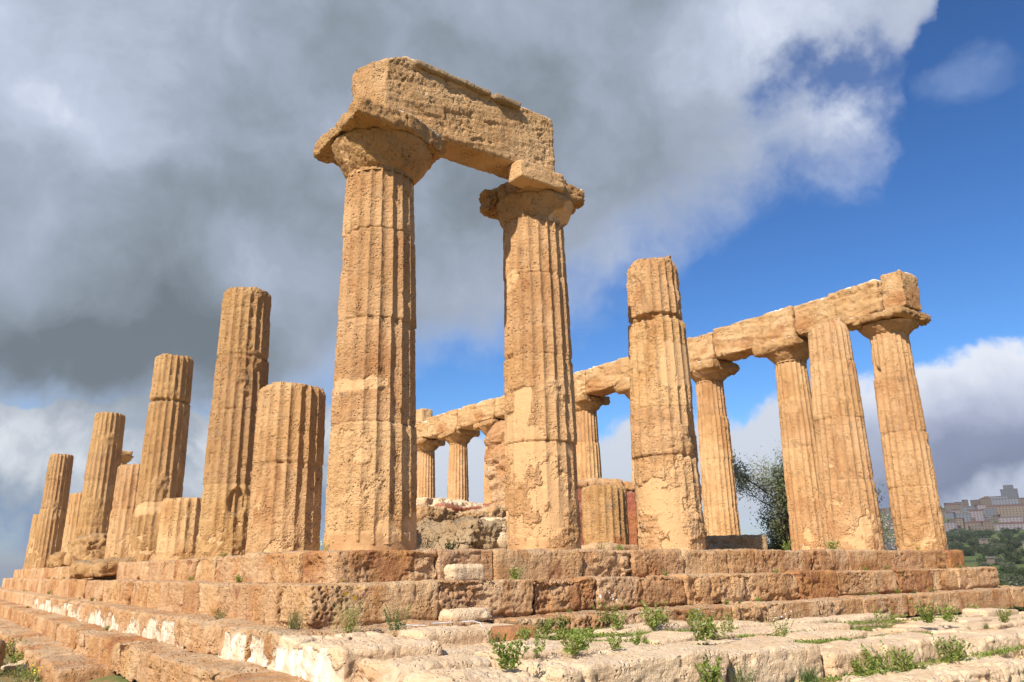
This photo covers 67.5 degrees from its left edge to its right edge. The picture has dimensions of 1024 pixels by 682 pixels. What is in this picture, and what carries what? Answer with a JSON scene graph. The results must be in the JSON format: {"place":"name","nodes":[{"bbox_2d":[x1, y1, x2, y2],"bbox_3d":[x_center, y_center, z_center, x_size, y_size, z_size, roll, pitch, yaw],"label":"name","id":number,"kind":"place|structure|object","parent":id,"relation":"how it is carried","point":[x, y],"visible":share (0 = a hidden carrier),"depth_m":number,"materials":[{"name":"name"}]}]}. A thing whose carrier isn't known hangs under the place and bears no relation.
{"place":"outdoors","nodes":[
{"label":"outdoors","id":0,"kind":"place"},
{"bbox_2d":[494,395,504,418],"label":"architrave block","id":1,"kind":"structure","parent":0,"point":[499,406],"depth_m":33.97,"materials":[{"name":"stone"}]},
{"bbox_2d":[0,508,1023,681],"bbox_3d":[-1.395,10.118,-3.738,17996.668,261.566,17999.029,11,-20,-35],"label":"ground","id":2,"kind":"structure","parent":0,"point":[970,561],"depth_m":533.31,"materials":[{"name":"green plant"}]},
{"bbox_2d":[0,647,41,681],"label":"grass","id":3,"kind":"structure","parent":2,"relation":"on","point":[11,673],"depth_m":12.48,"materials":[{"name":"plant"}]},
{"bbox_2d":[0,548,1023,681],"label":"stepped platform","id":4,"kind":"structure","parent":2,"relation":"on","point":[161,620],"depth_m":11.59,"materials":[{"name":"stone"}]},
{"bbox_2d":[23,514,38,568],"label":"column","id":5,"kind":"structure","parent":4,"relation":"on","point":[29,550],"depth_m":38.58,"materials":[{"name":"stone"}]},
{"bbox_2d":[30,453,73,568],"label":"column","id":6,"kind":"structure","parent":4,"relation":"on","point":[51,524],"depth_m":36.74,"materials":[{"name":"stone"}]},
{"bbox_2d":[47,551,66,567],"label":"boulder","id":7,"kind":"object","parent":4,"relation":"on","point":[55,559],"visible":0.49,"depth_m":28.36,"materials":[{"name":"stone"}]},
{"bbox_2d":[61,492,81,551],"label":"column","id":8,"kind":"structure","parent":4,"relation":"on","point":[71,522],"depth_m":29.26,"materials":[{"name":"stone"}]},
{"bbox_2d":[70,532,106,561],"bbox_3d":[-12.686,6.542,23.319,1.258,1.361,1.743,11,-20,-35],"label":"boulder","id":9,"kind":"object","parent":4,"relation":"on","point":[92,546],"visible":0.4,"depth_m":22.82,"materials":[{"name":"stone"}]},
{"bbox_2d":[72,412,125,562],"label":"column","id":10,"kind":"structure","parent":4,"relation":"on","point":[104,458],"depth_m":27.41,"materials":[{"name":"stone"}]},
{"bbox_2d":[69,557,136,578],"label":"slipped slab","id":11,"kind":"structure","parent":4,"relation":"on","point":[86,568],"depth_m":19.29,"materials":[{"name":"stone"}]},
{"bbox_2d":[104,464,139,558],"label":"column","id":12,"kind":"structure","parent":4,"relation":"on","point":[122,512],"depth_m":22.09,"materials":[{"name":"stone"}]},
{"bbox_2d":[127,353,193,560],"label":"column","id":13,"kind":"structure","parent":4,"relation":"on","point":[162,465],"depth_m":20.27,"materials":[{"name":"stone"}]},
{"bbox_2d":[155,497,201,559],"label":"column","id":14,"kind":"structure","parent":4,"relation":"on","point":[178,531],"depth_m":17.15,"materials":[{"name":"stone"}]},
{"bbox_2d":[194,286,271,557],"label":"column","id":15,"kind":"structure","parent":4,"relation":"on","point":[241,373],"depth_m":15.37,"materials":[{"name":"stone"}]},
{"bbox_2d":[245,381,325,553],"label":"column","id":16,"kind":"structure","parent":4,"relation":"on","point":[284,514],"depth_m":12.69,"materials":[{"name":"stone"}]},
{"bbox_2d":[285,607,303,629],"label":"grass tuft","id":17,"kind":"object","parent":4,"relation":"on","point":[295,624],"visible":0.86,"depth_m":8.35,"materials":[{"name":"plant"}]},
{"bbox_2d":[275,631,382,675],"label":"corner block","id":18,"kind":"structure","parent":4,"relation":"attached to","point":[287,654],"depth_m":7.49,"materials":[{"name":"stone"}]},
{"bbox_2d":[332,579,368,632],"bbox_3d":[-1.711,2.813,8.156,0.390,0.535,0.383,-16,-22,42],"label":"plant","id":19,"kind":"object","parent":4,"relation":"on","point":[347,619],"visible":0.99,"depth_m":8.10,"materials":[{"name":"green plant"}]},
{"bbox_2d":[296,633,442,681],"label":"corner block","id":20,"kind":"structure","parent":4,"relation":"attached to","point":[336,660],"depth_m":6.83,"materials":[{"name":"stone"}]},
{"bbox_2d":[313,96,445,549],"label":"column","id":21,"kind":"structure","parent":4,"relation":"on","point":[384,158],"depth_m":10.84,"materials":[{"name":"stone"}]},
{"bbox_2d":[351,56,554,179],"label":"architrave beam","id":22,"kind":"structure","parent":21,"relation":"on","point":[474,126],"depth_m":12.56,"materials":[{"name":"stone"}]},
{"bbox_2d":[355,653,491,681],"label":"corner block","id":23,"kind":"structure","parent":4,"relation":"on","point":[388,670],"depth_m":6.22,"materials":[{"name":"stone"}]},
{"bbox_2d":[417,438,445,497],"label":"column","id":24,"kind":"structure","parent":4,"relation":"on","point":[426,448],"depth_m":39.01,"materials":[{"name":"stone"}]},
{"bbox_2d":[415,420,435,439],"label":"architrave block","id":25,"kind":"structure","parent":24,"relation":"on","point":[421,429],"depth_m":39.22,"materials":[{"name":"stone"}]},
{"bbox_2d":[416,408,432,422],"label":"frieze block","id":26,"kind":"structure","parent":25,"relation":"on","point":[423,414],"depth_m":39.68,"materials":[{"name":"stone"}]},
{"bbox_2d":[416,497,484,507],"bbox_3d":[-1.273,4.691,18.779,1.512,1.573,2.858,-16,-23,42],"label":"boulder","id":27,"kind":"object","parent":4,"relation":"on","point":[461,503],"visible":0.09,"depth_m":18.41,"materials":[{"name":"stone"}]},
{"bbox_2d":[438,427,479,501],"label":"column","id":28,"kind":"structure","parent":4,"relation":"on","point":[456,440],"depth_m":36.62,"materials":[{"name":"stone"}]},
{"bbox_2d":[426,409,457,438],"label":"architrave block","id":29,"kind":"structure","parent":28,"relation":"on","point":[437,425],"depth_m":37.79,"materials":[{"name":"stone"}]},
{"bbox_2d":[416,502,505,521],"bbox_3d":[-1.531,4.233,16.819,1.756,1.292,2.835,-16,-22,42],"label":"boulder","id":30,"kind":"object","parent":4,"relation":"on","point":[436,513],"visible":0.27,"depth_m":16.18,"materials":[{"name":"stone"}]},
{"bbox_2d":[435,503,481,512],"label":"loose stone","id":31,"kind":"object","parent":30,"relation":"on","point":[457,509],"visible":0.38,"depth_m":17.98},
{"bbox_2d":[416,516,506,549],"bbox_3d":[-1.166,4.094,15.511,2.491,1.106,1.610,11,-20,-35],"label":"boulder","id":32,"kind":"object","parent":4,"relation":"on","point":[468,532],"visible":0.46,"depth_m":15.20,"materials":[{"name":"stone"}]},
{"bbox_2d":[444,564,484,581],"bbox_3d":[-0.626,3.028,10.016,0.545,0.227,0.288,11,-20,-35],"label":"loose stone","id":33,"kind":"object","parent":4,"relation":"on","point":[464,572],"visible":0.93,"depth_m":9.90,"materials":[{"name":"stone"}]},
{"bbox_2d":[438,607,491,621],"bbox_3d":[-0.561,3.299,9.219,0.644,0.170,0.333,11,-20,-35],"label":"loose stone","id":34,"kind":"object","parent":4,"relation":"on","point":[468,614],"visible":0.91,"depth_m":9.09,"materials":[{"name":"stone"}]},
{"bbox_2d":[402,667,543,681],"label":"corner block","id":35,"kind":"structure","parent":4,"relation":"on","point":[483,674],"depth_m":5.75,"materials":[{"name":"stone"}]},
{"bbox_2d":[489,629,529,669],"bbox_3d":[-0.026,2.401,5.971,0.327,0.298,0.270,1,-17,-6],"label":"leafy weed","id":36,"kind":"object","parent":35,"relation":"on","point":[506,661],"visible":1,"depth_m":5.92,"materials":[{"name":"green plant"}]},
{"bbox_2d":[473,419,501,503],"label":"column","id":37,"kind":"structure","parent":4,"relation":"on","point":[484,427],"depth_m":34.24,"materials":[{"name":"stone"}]},
{"bbox_2d":[457,398,504,430],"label":"architrave block","id":38,"kind":"structure","parent":37,"relation":"on","point":[469,416],"depth_m":35.44,"materials":[{"name":"stone"}]},
{"bbox_2d":[480,517,506,547],"bbox_3d":[-0.129,4.108,15.954,1.059,0.889,0.884,11,-20,-35],"label":"boulder","id":39,"kind":"object","parent":4,"relation":"on","point":[501,541],"visible":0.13,"depth_m":15.45,"materials":[{"name":"stone"}]},
{"bbox_2d":[484,420,505,507],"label":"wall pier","id":40,"kind":"structure","parent":4,"relation":"on","point":[494,455],"depth_m":19.63,"materials":[{"name":"stone"}]},
{"bbox_2d":[478,160,584,549],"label":"column","id":41,"kind":"structure","parent":4,"relation":"on","point":[531,207],"depth_m":12.55,"materials":[{"name":"stone"}]},
{"bbox_2d":[575,395,609,479],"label":"column","id":42,"kind":"structure","parent":4,"relation":"on","point":[587,407],"depth_m":29.51,"materials":[{"name":"stone"}]},
{"bbox_2d":[573,370,594,396],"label":"architrave block","id":43,"kind":"structure","parent":42,"relation":"on","point":[579,379],"depth_m":29.85,"materials":[{"name":"stone"}]},
{"bbox_2d":[585,589,626,622],"bbox_3d":[1.259,3.512,10.174,0.414,0.434,0.457,12,-21,-37],"label":"white flowered weed","id":44,"kind":"object","parent":4,"relation":"on","point":[612,611],"visible":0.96,"depth_m":10.12,"materials":[{"name":"green plant"}]},
{"bbox_2d":[578,478,637,544],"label":"ruined wall","id":45,"kind":"structure","parent":4,"relation":"on","point":[632,508],"depth_m":23.27,"materials":[{"name":"beige stone"}]},
{"bbox_2d":[581,484,637,549],"bbox_3d":[2.314,4.493,19.038,1.560,1.787,1.466,14,-22,-41],"label":"column stub","id":46,"kind":"object","parent":4,"relation":"on","point":[604,514],"depth_m":18.67,"materials":[{"name":"stone"}]},
{"bbox_2d":[614,380,634,481],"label":"column","id":47,"kind":"structure","parent":4,"relation":"on","point":[622,388],"depth_m":27.62,"materials":[{"name":"stone"}]},
{"bbox_2d":[585,357,629,396],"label":"architrave block","id":48,"kind":"structure","parent":47,"relation":"on","point":[603,380],"depth_m":28.74,"materials":[{"name":"stone"}]},
{"bbox_2d":[626,255,707,549],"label":"column","id":49,"kind":"structure","parent":4,"relation":"on","point":[667,485],"depth_m":14.13,"materials":[{"name":"stone"}]},
{"bbox_2d":[689,358,740,535],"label":"column","id":50,"kind":"structure","parent":4,"relation":"on","point":[718,485],"depth_m":24.45,"materials":[{"name":"stone"}]},
{"bbox_2d":[687,332,727,363],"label":"architrave block","id":51,"kind":"structure","parent":50,"relation":"on","point":[701,347],"depth_m":25.25,"materials":[{"name":"stone"}]},
{"bbox_2d":[705,534,767,549],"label":"ruined wall","id":52,"kind":"structure","parent":4,"relation":"on","point":[722,542],"depth_m":17.64,"materials":[{"name":"stone"}]},
{"bbox_2d":[752,336,823,549],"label":"column","id":53,"kind":"structure","parent":4,"relation":"on","point":[788,356],"depth_m":22.09,"materials":[{"name":"stone"}]},
{"bbox_2d":[713,306,807,360],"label":"architrave block","id":54,"kind":"structure","parent":53,"relation":"on","point":[737,341],"depth_m":23.75,"materials":[{"name":"stone"}]},
{"bbox_2d":[808,317,884,549],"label":"column","id":55,"kind":"structure","parent":4,"relation":"on","point":[849,510],"depth_m":17.66,"materials":[{"name":"stone"}]},
{"bbox_2d":[843,305,947,550],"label":"column","id":56,"kind":"structure","parent":4,"relation":"on","point":[914,501],"depth_m":19.63,"materials":[{"name":"stone"}]},
{"bbox_2d":[794,279,884,337],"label":"architrave block","id":57,"kind":"structure","parent":56,"relation":"on","point":[864,298],"depth_m":21.41,"materials":[{"name":"stone"}]},
{"bbox_2d":[880,269,921,311],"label":"corner block","id":58,"kind":"structure","parent":56,"relation":"on","point":[900,287],"depth_m":20.31,"materials":[{"name":"stone"}]},
{"bbox_2d":[733,439,884,549],"bbox_3d":[10.829,6.596,27.695,6.764,6.778,6.349,11,-20,-35],"label":"olive tree","id":59,"kind":"object","parent":2,"relation":"on","point":[779,491],"visible":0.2,"depth_m":27.89,"materials":[{"name":"green plant"}]},
{"bbox_2d":[749,496,892,549],"bbox_3d":[11.614,7.969,28.572,5.513,5.248,4.114,-2,-17,5],"label":"olive tree","id":60,"kind":"object","parent":2,"relation":"on","point":[779,533],"visible":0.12,"depth_m":28.29,"materials":[{"name":"green plant"}]},
{"bbox_2d":[836,673,926,681],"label":"sunken block","id":61,"kind":"structure","parent":2,"relation":"on","point":[877,677],"depth_m":7.72,"materials":[{"name":"stone"}]},
{"bbox_2d":[792,662,826,681],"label":"grass tuft","id":62,"kind":"object","parent":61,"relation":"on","point":[807,678],"visible":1,"depth_m":7.49,"materials":[{"name":"green plant"}]},
{"bbox_2d":[865,632,965,662],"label":"edge block","id":63,"kind":"structure","parent":2,"relation":"on","point":[926,646],"depth_m":9.35,"materials":[{"name":"stone"}]},
{"bbox_2d":[883,662,1005,681],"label":"sunken block","id":64,"kind":"structure","parent":2,"relation":"on","point":[963,672],"depth_m":8.45,"materials":[{"name":"stone"}]},
{"bbox_2d":[870,643,895,671],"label":"leafy weed","id":65,"kind":"object","parent":64,"relation":"on","point":[892,658],"visible":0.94,"depth_m":8.27,"materials":[{"name":"green plant"}]},
{"bbox_2d":[889,645,914,669],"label":"leafy weed","id":66,"kind":"object","parent":64,"relation":"on","point":[898,661],"visible":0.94,"depth_m":8.48,"materials":[{"name":"green plant"}]},
{"bbox_2d":[930,633,959,661],"bbox_3d":[5.184,3.651,9.152,0.174,0.336,0.313,1,-17,-7],"label":"leafy weed","id":67,"kind":"object","parent":64,"relation":"on","point":[949,651],"visible":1,"depth_m":9.14,"materials":[{"name":"green plant"}]},
{"bbox_2d":[934,629,1023,658],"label":"edge block","id":68,"kind":"structure","parent":2,"relation":"on","point":[983,640],"depth_m":10.34,"materials":[{"name":"stone"}]},
{"bbox_2d":[950,654,1023,681],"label":"sunken block","id":69,"kind":"structure","parent":2,"relation":"on","point":[1012,669],"depth_m":9.02,"materials":[{"name":"stone"}]},
{"bbox_2d":[943,635,970,660],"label":"leafy weed","id":70,"kind":"object","parent":69,"relation":"on","point":[960,651],"visible":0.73,"depth_m":9.21,"materials":[{"name":"green plant"}]},
{"bbox_2d":[987,504,1023,516],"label":"building","id":71,"kind":"structure","parent":2,"relation":"on","point":[1008,510],"depth_m":1414.14,"materials":[{"name":"concrete"}]},
{"bbox_2d":[994,522,1023,530],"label":"building","id":72,"kind":"structure","parent":2,"relation":"on","point":[998,526],"depth_m":1212.87,"materials":[{"name":"concrete"}]},
{"bbox_2d":[1000,485,1019,503],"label":"building","id":73,"kind":"structure","parent":2,"relation":"on","point":[1009,491],"depth_m":1552.99,"materials":[{"name":"stone"}]},
{"bbox_2d":[0,0,1023,576],"label":"sky","id":74,"kind":"structure","parent":0,"point":[157,160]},
{"bbox_2d":[559,619,908,639],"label":"terrace earth","id":75,"kind":"structure","parent":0,"point":[895,623],"depth_m":12.85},
{"bbox_2d":[379,603,419,630],"bbox_3d":[-1.194,2.942,8.190,0.435,0.292,0.375,-2,-17,4],"label":"feathery weed","id":76,"kind":"object","parent":75,"relation":"on","point":[389,621],"visible":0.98,"depth_m":8.19,"materials":[{"name":"green plant"}]},
{"bbox_2d":[397,625,489,645],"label":"raised slab","id":77,"kind":"structure","parent":75,"relation":"on","point":[454,635],"depth_m":7.75,"materials":[{"name":"stone"}]},
{"bbox_2d":[442,637,559,655],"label":"paving slab","id":78,"kind":"structure","parent":75,"relation":"on","point":[465,649],"depth_m":7.51,"materials":[{"name":"stone"}]},
{"bbox_2d":[490,624,539,642],"bbox_3d":[0.030,3.222,8.412,0.465,0.194,0.390,11,-20,-35],"label":"loose stone","id":79,"kind":"object","parent":75,"relation":"on","point":[511,630],"visible":0.67,"depth_m":8.28,"materials":[{"name":"stone"}]},
{"bbox_2d":[475,641,645,669],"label":"paving slab","id":80,"kind":"structure","parent":75,"relation":"on","point":[553,649],"depth_m":6.95,"materials":[{"name":"stone"}]},
{"bbox_2d":[513,644,728,681],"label":"edge block","id":81,"kind":"structure","parent":75,"relation":"on","point":[658,663],"depth_m":6.47,"materials":[{"name":"stone"}]},
{"bbox_2d":[533,622,546,652],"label":"leafy weed","id":82,"kind":"object","parent":81,"relation":"on","point":[536,641],"visible":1,"depth_m":6.49,"materials":[{"name":"green plant"}]},
{"bbox_2d":[558,627,584,654],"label":"leafy weed","id":83,"kind":"object","parent":81,"relation":"on","point":[568,648],"visible":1,"depth_m":6.52,"materials":[{"name":"green plant"}]},
{"bbox_2d":[573,626,594,650],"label":"leafy weed","id":84,"kind":"object","parent":81,"relation":"on","point":[584,646],"visible":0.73,"depth_m":6.79,"materials":[{"name":"green plant"}]},
{"bbox_2d":[694,653,723,681],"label":"leafy weed","id":85,"kind":"object","parent":81,"relation":"on","point":[713,673],"visible":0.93,"depth_m":6.73,"materials":[{"name":"green plant"}]},
{"bbox_2d":[593,620,697,636],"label":"paving slab","id":86,"kind":"structure","parent":75,"relation":"on","point":[674,625],"depth_m":9.75,"materials":[{"name":"stone"}]},
{"bbox_2d":[638,600,666,628],"bbox_3d":[1.753,3.463,9.693,0.376,0.342,0.311,-8,-18,22],"label":"leafy weed","id":87,"kind":"object","parent":86,"relation":"on","point":[653,622],"visible":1,"depth_m":9.70,"materials":[{"name":"green plant"}]},
{"bbox_2d":[621,630,696,644],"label":"paving slab","id":88,"kind":"structure","parent":75,"relation":"on","point":[659,637],"depth_m":9.02,"materials":[{"name":"stone"}]},
{"bbox_2d":[646,639,736,644],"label":"paving slab","id":89,"kind":"structure","parent":75,"relation":"on","point":[694,642],"depth_m":8.56,"materials":[{"name":"stone"}]},
{"bbox_2d":[685,627,783,639],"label":"paving slab","id":90,"kind":"structure","parent":75,"relation":"on","point":[749,631],"depth_m":9.68,"materials":[{"name":"stone"}]},
{"bbox_2d":[705,620,765,628],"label":"paving slab","id":91,"kind":"structure","parent":75,"relation":"on","point":[739,623],"depth_m":10.94,"materials":[{"name":"stone"}]},
{"bbox_2d":[490,614,1023,681],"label":"ground cover","id":92,"kind":"object","parent":75,"relation":"on","point":[915,665],"visible":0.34,"depth_m":9.32,"materials":[{"name":"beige plant"}]},
{"bbox_2d":[727,661,759,681],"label":"feathery weed","id":93,"kind":"object","parent":92,"relation":"on","point":[741,675],"visible":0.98,"depth_m":6.96,"materials":[{"name":"green plant"}]},
{"bbox_2d":[860,640,884,672],"bbox_3d":[3.893,3.417,8.300,0.313,0.336,0.174,3,-17,-12],"label":"leafy weed","id":94,"kind":"object","parent":92,"relation":"on","point":[869,658],"visible":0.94,"depth_m":8.27,"materials":[{"name":"green plant"}]},
{"bbox_2d":[722,635,801,641],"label":"paving slab","id":95,"kind":"structure","parent":75,"relation":"on","point":[770,638],"depth_m":9.26,"materials":[{"name":"stone"}]},
{"bbox_2d":[704,639,823,681],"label":"edge block","id":96,"kind":"structure","parent":75,"relation":"on","point":[771,660],"depth_m":7.53,"materials":[{"name":"stone"}]},
{"bbox_2d":[683,608,713,640],"bbox_3d":[1.942,2.923,7.899,0.365,0.313,0.285,11,-20,-34],"label":"leafy weed","id":97,"kind":"object","parent":96,"relation":"on","point":[708,627],"visible":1,"depth_m":7.85,"materials":[{"name":"green plant"}]},
{"bbox_2d":[765,617,836,625],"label":"paving slab","id":98,"kind":"structure","parent":75,"relation":"on","point":[816,620],"depth_m":11.91,"materials":[{"name":"stone"}]},
{"bbox_2d":[756,622,850,631],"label":"paving slab","id":99,"kind":"structure","parent":75,"relation":"on","point":[795,627],"depth_m":10.60,"materials":[{"name":"stone"}]},
{"bbox_2d":[778,629,867,642],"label":"paving slab","id":100,"kind":"structure","parent":75,"relation":"on","point":[825,634],"depth_m":9.69,"materials":[{"name":"stone"}]},
{"bbox_2d":[828,613,890,626],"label":"paving slab","id":101,"kind":"structure","parent":75,"relation":"on","point":[861,617],"depth_m":12.76,"materials":[{"name":"stone"}]},
{"bbox_2d":[818,638,919,677],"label":"edge block","id":102,"kind":"structure","parent":75,"relation":"on","point":[837,656],"depth_m":8.45,"materials":[{"name":"stone"}]},
{"bbox_2d":[872,627,931,633],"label":"paving slab","id":103,"kind":"structure","parent":75,"relation":"on","point":[895,630],"depth_m":10.75,"materials":[{"name":"stone"}]},
{"bbox_2d":[910,600,938,622],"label":"leafy weed","id":104,"kind":"object","parent":75,"relation":"on","point":[927,615],"visible":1,"depth_m":11.13,"materials":[{"name":"green plant"}]},
{"bbox_2d":[892,619,958,626],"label":"paving slab","id":105,"kind":"structure","parent":75,"relation":"on","point":[920,623],"depth_m":12.38,"materials":[{"name":"stone"}]},
{"bbox_2d":[912,621,990,634],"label":"paving slab","id":106,"kind":"structure","parent":75,"relation":"on","point":[944,627],"depth_m":11.48,"materials":[{"name":"stone"}]},
{"bbox_2d":[934,602,959,621],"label":"leafy weed","id":107,"kind":"object","parent":106,"relation":"on","point":[949,616],"visible":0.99,"depth_m":11.36,"materials":[{"name":"green plant"}]},
{"bbox_2d":[934,617,998,622],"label":"paving slab","id":108,"kind":"structure","parent":75,"relation":"on","point":[969,619],"depth_m":13.26,"materials":[{"name":"stone"}]},
{"bbox_2d":[962,608,1018,616],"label":"paving slab","id":109,"kind":"structure","parent":75,"relation":"on","point":[987,612],"depth_m":15.36,"materials":[{"name":"stone"}]},
{"bbox_2d":[962,619,1023,628],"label":"paving slab","id":110,"kind":"structure","parent":75,"relation":"on","point":[994,624],"depth_m":12.37,"materials":[{"name":"stone"}]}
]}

